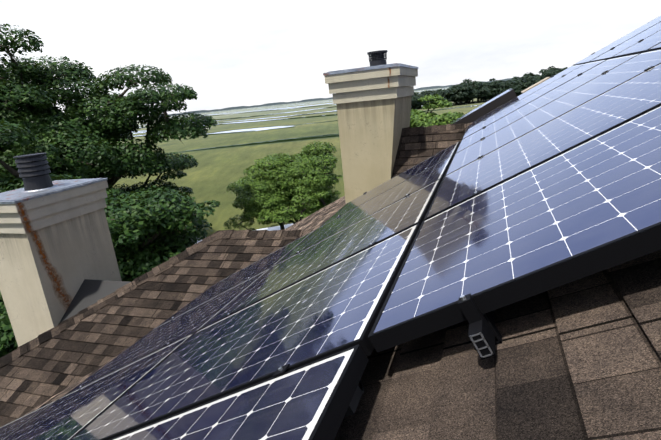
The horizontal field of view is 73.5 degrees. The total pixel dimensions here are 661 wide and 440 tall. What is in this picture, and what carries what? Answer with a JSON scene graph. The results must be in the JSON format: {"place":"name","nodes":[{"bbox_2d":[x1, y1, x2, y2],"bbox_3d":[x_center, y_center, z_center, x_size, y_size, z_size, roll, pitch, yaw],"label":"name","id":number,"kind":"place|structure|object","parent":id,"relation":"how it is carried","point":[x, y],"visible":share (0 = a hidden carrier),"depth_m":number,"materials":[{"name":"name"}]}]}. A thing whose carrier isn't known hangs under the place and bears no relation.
{"place":"outdoors","nodes":[
{"label":"outdoors","id":0,"kind":"place"},
{"bbox_2d":[111,87,488,242],"bbox_3d":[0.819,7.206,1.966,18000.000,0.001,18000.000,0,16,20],"label":"marsh ground","id":1,"kind":"structure","parent":0,"point":[213,174],"depth_m":88.82,"materials":[{"name":"green plant"}]},
{"bbox_2d":[0,168,17,357],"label":"live oak","id":2,"kind":"object","parent":1,"relation":"on","point":[8,343],"depth_m":10.44,"materials":[{"name":"green plant"}]},
{"bbox_2d":[0,24,216,196],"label":"live oak","id":3,"kind":"object","parent":1,"relation":"on","point":[41,125],"depth_m":18.24,"materials":[{"name":"green plant"}]},
{"bbox_2d":[104,185,219,281],"bbox_3d":[-6.610,1.581,15.024,7.442,5.762,6.421,0,16,20],"label":"oak","id":4,"kind":"object","parent":1,"relation":"on","point":[133,262],"depth_m":13.24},
{"bbox_2d":[223,162,316,229],"bbox_3d":[-2.998,-0.638,23.726,5.232,4.700,5.782,0,16,20],"label":"marsh tree","id":5,"kind":"object","parent":1,"relation":"on","point":[263,203],"depth_m":21.99,"materials":[{"name":"green plant"}]},
{"bbox_2d":[236,141,342,212],"bbox_3d":[-2.113,-1.347,24.428,5.784,5.512,7.027,-9,16,-12],"label":"tree","id":6,"kind":"object","parent":1,"relation":"on","point":[307,158],"depth_m":22.55,"materials":[{"name":"green plant"}]},
{"bbox_2d":[135,105,444,151],"bbox_3d":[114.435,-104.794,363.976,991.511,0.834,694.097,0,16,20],"label":"marsh rush bands","id":7,"kind":"object","parent":1,"relation":"on","point":[303,138],"visible":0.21,"depth_m":135.56,"materials":[{"name":"plant"}]},
{"bbox_2d":[257,186,331,224],"bbox_3d":[-1.874,0.048,22.974,4.137,3.557,4.226,0,16,20],"label":"marsh edge shrub","id":8,"kind":"object","parent":1,"relation":"on","point":[295,209],"depth_m":21.57,"materials":[{"name":"green plant"}]},
{"bbox_2d":[160,78,511,116],"bbox_3d":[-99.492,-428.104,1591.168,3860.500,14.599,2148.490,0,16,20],"label":"shore treeline","id":9,"kind":"object","parent":1,"relation":"on","point":[306,100],"visible":0.29,"depth_m":2462.49,"materials":[{"name":"grey"}]},
{"bbox_2d":[411,96,418,106],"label":"tree","id":10,"kind":"object","parent":1,"relation":"on","point":[413,99],"visible":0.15,"depth_m":166.73,"materials":[{"name":"green plant"}]},
{"bbox_2d":[411,98,423,108],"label":"tree","id":11,"kind":"object","parent":1,"relation":"on","point":[416,105],"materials":[{"name":"green plant"}]},
{"bbox_2d":[416,94,431,104],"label":"tree","id":12,"kind":"object","parent":1,"relation":"on","point":[424,101],"visible":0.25,"depth_m":168.98,"materials":[{"name":"green plant"}]},
{"bbox_2d":[416,89,440,96],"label":"tree","id":13,"kind":"object","parent":1,"relation":"on","point":[431,91],"visible":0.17,"depth_m":175.71,"materials":[{"name":"green plant"}]},
{"bbox_2d":[410,94,464,127],"bbox_3d":[8.457,-7.336,38.991,8.564,7.199,7.983,6,19,37],"label":"tree","id":14,"kind":"object","parent":1,"relation":"on","point":[432,119],"depth_m":37.21,"materials":[{"name":"green plant"}]},
{"bbox_2d":[429,93,454,102],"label":"tree","id":15,"kind":"object","parent":1,"relation":"on","point":[446,96],"visible":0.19,"depth_m":167.88,"materials":[{"name":"green plant"}]},
{"bbox_2d":[435,89,460,98],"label":"tree","id":16,"kind":"object","parent":1,"relation":"on","point":[447,92],"visible":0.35,"depth_m":167.66,"materials":[{"name":"green plant"}]},
{"bbox_2d":[449,83,473,104],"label":"tree","id":17,"kind":"object","parent":1,"relation":"on","point":[466,94],"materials":[{"name":"green plant"}]},
{"bbox_2d":[449,85,473,104],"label":"tree","id":18,"kind":"object","parent":1,"relation":"on","point":[460,90],"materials":[{"name":"green plant"}]},
{"bbox_2d":[455,79,475,102],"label":"tree","id":19,"kind":"object","parent":1,"relation":"on","point":[467,81],"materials":[{"name":"green plant"}]},
{"bbox_2d":[456,84,480,103],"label":"tree","id":20,"kind":"object","parent":1,"relation":"on","point":[476,95],"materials":[{"name":"green plant"}]},
{"bbox_2d":[467,81,487,102],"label":"tree","id":21,"kind":"object","parent":1,"relation":"on","point":[472,83],"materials":[{"name":"green plant"}]},
{"bbox_2d":[469,81,489,101],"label":"tree","id":22,"kind":"object","parent":1,"relation":"on","point":[486,83],"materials":[{"name":"green plant"}]},
{"bbox_2d":[479,87,495,101],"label":"tree","id":23,"kind":"object","parent":1,"relation":"on","point":[485,95],"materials":[{"name":"green plant"}]},
{"bbox_2d":[477,82,502,98],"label":"tree","id":24,"kind":"object","parent":1,"relation":"on","point":[492,85],"visible":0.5,"depth_m":169.44,"materials":[{"name":"green plant"}]},
{"bbox_2d":[482,81,499,87],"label":"tree","id":25,"kind":"object","parent":1,"relation":"on","point":[495,86],"visible":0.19,"depth_m":172.09,"materials":[{"name":"green plant"}]},
{"bbox_2d":[495,81,522,94],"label":"tree","id":26,"kind":"object","parent":1,"relation":"on","point":[508,85],"visible":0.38,"depth_m":166.34,"materials":[{"name":"green plant"}]},
{"bbox_2d":[497,85,524,96],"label":"tree","id":27,"kind":"object","parent":1,"relation":"on","point":[516,90],"visible":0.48,"depth_m":163.51,"materials":[{"name":"green plant"}]},
{"bbox_2d":[513,78,532,88],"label":"tree","id":28,"kind":"object","parent":1,"relation":"on","point":[522,80],"visible":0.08,"depth_m":169.31,"materials":[{"name":"green plant"}]},
{"bbox_2d":[513,74,542,88],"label":"tree","id":29,"kind":"object","parent":1,"relation":"on","point":[526,85],"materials":[{"name":"green plant"}]},
{"bbox_2d":[536,69,548,75],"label":"tree","id":30,"kind":"object","parent":1,"relation":"on","point":[542,72],"visible":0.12,"depth_m":178.72,"materials":[{"name":"green plant"}]},
{"bbox_2d":[535,70,556,82],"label":"tree","id":31,"kind":"object","parent":1,"relation":"on","point":[546,74],"visible":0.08,"depth_m":169.28,"materials":[{"name":"green plant"}]},
{"bbox_2d":[550,68,563,77],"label":"tree","id":32,"kind":"object","parent":1,"relation":"on","point":[559,70],"visible":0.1,"depth_m":165.85,"materials":[{"name":"green plant"}]},
{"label":"house walls","id":33,"kind":"object","parent":1,"relation":"on","visible":0},
{"bbox_2d":[0,153,121,346],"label":"chimney","id":34,"kind":"object","parent":33,"relation":"on","point":[56,247],"visible":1,"depth_m":7.02,"materials":[{"name":"beige paint"}]},
{"bbox_2d":[0,237,299,426],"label":"wing roof shingles","id":35,"kind":"object","parent":33,"relation":"on","point":[46,370],"visible":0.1,"depth_m":5.67,"materials":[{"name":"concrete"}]},
{"bbox_2d":[59,279,129,322],"bbox_3d":[-3.611,1.262,7.363,1.100,0.550,1.460,0,16,20],"label":"chimney cricket","id":36,"kind":"object","parent":35,"relation":"on","point":[90,292],"visible":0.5,"depth_m":7.20,"materials":[{"name":"black metal"}]},
{"bbox_2d":[21,196,660,439],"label":"roof shingles","id":37,"kind":"object","parent":33,"relation":"on","point":[579,359],"visible":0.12,"depth_m":0.93,"materials":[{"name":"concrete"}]},
{"bbox_2d":[0,230,312,368],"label":"hip ridge caps","id":38,"kind":"object","parent":37,"relation":"on","point":[42,338],"visible":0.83,"depth_m":6.17,"materials":[{"name":"concrete"}]},
{"bbox_2d":[0,16,660,439],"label":"solar array","id":39,"kind":"object","parent":37,"relation":"on","point":[552,182],"visible":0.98,"depth_m":1.64,"materials":[{"name":"blue"}]},
{"bbox_2d":[323,50,417,203],"bbox_3d":[0.785,-1.321,7.090,1.094,2.547,1.684,0,16,20],"label":"chimney","id":40,"kind":"object","parent":37,"relation":"attached to","point":[372,101],"visible":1,"depth_m":6.39,"materials":[{"name":"beige paint"}]},
{"bbox_2d":[449,88,516,124],"bbox_3d":[2.311,-1.627,8.025,2.229,1.275,1.240,0,16,20],"label":"skylight","id":41,"kind":"object","parent":37,"relation":"on","point":[508,95],"visible":0.21,"depth_m":7.34,"materials":[{"name":"grey metal"}]},
{"bbox_2d":[521,77,549,92],"bbox_3d":[3.404,-2.209,7.369,0.411,0.286,0.450,0,16,20],"label":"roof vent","id":42,"kind":"object","parent":37,"relation":"on","point":[535,84],"visible":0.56,"depth_m":7.24,"materials":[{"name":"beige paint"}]},
{"bbox_2d":[0,0,660,116],"label":"sky","id":43,"kind":"structure","parent":0,"point":[232,53],"materials":[{"name":"white"}]},
{"bbox_2d":[392,123,471,177],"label":"roof","id":44,"kind":"structure","parent":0,"point":[418,145],"depth_m":6.62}
]}

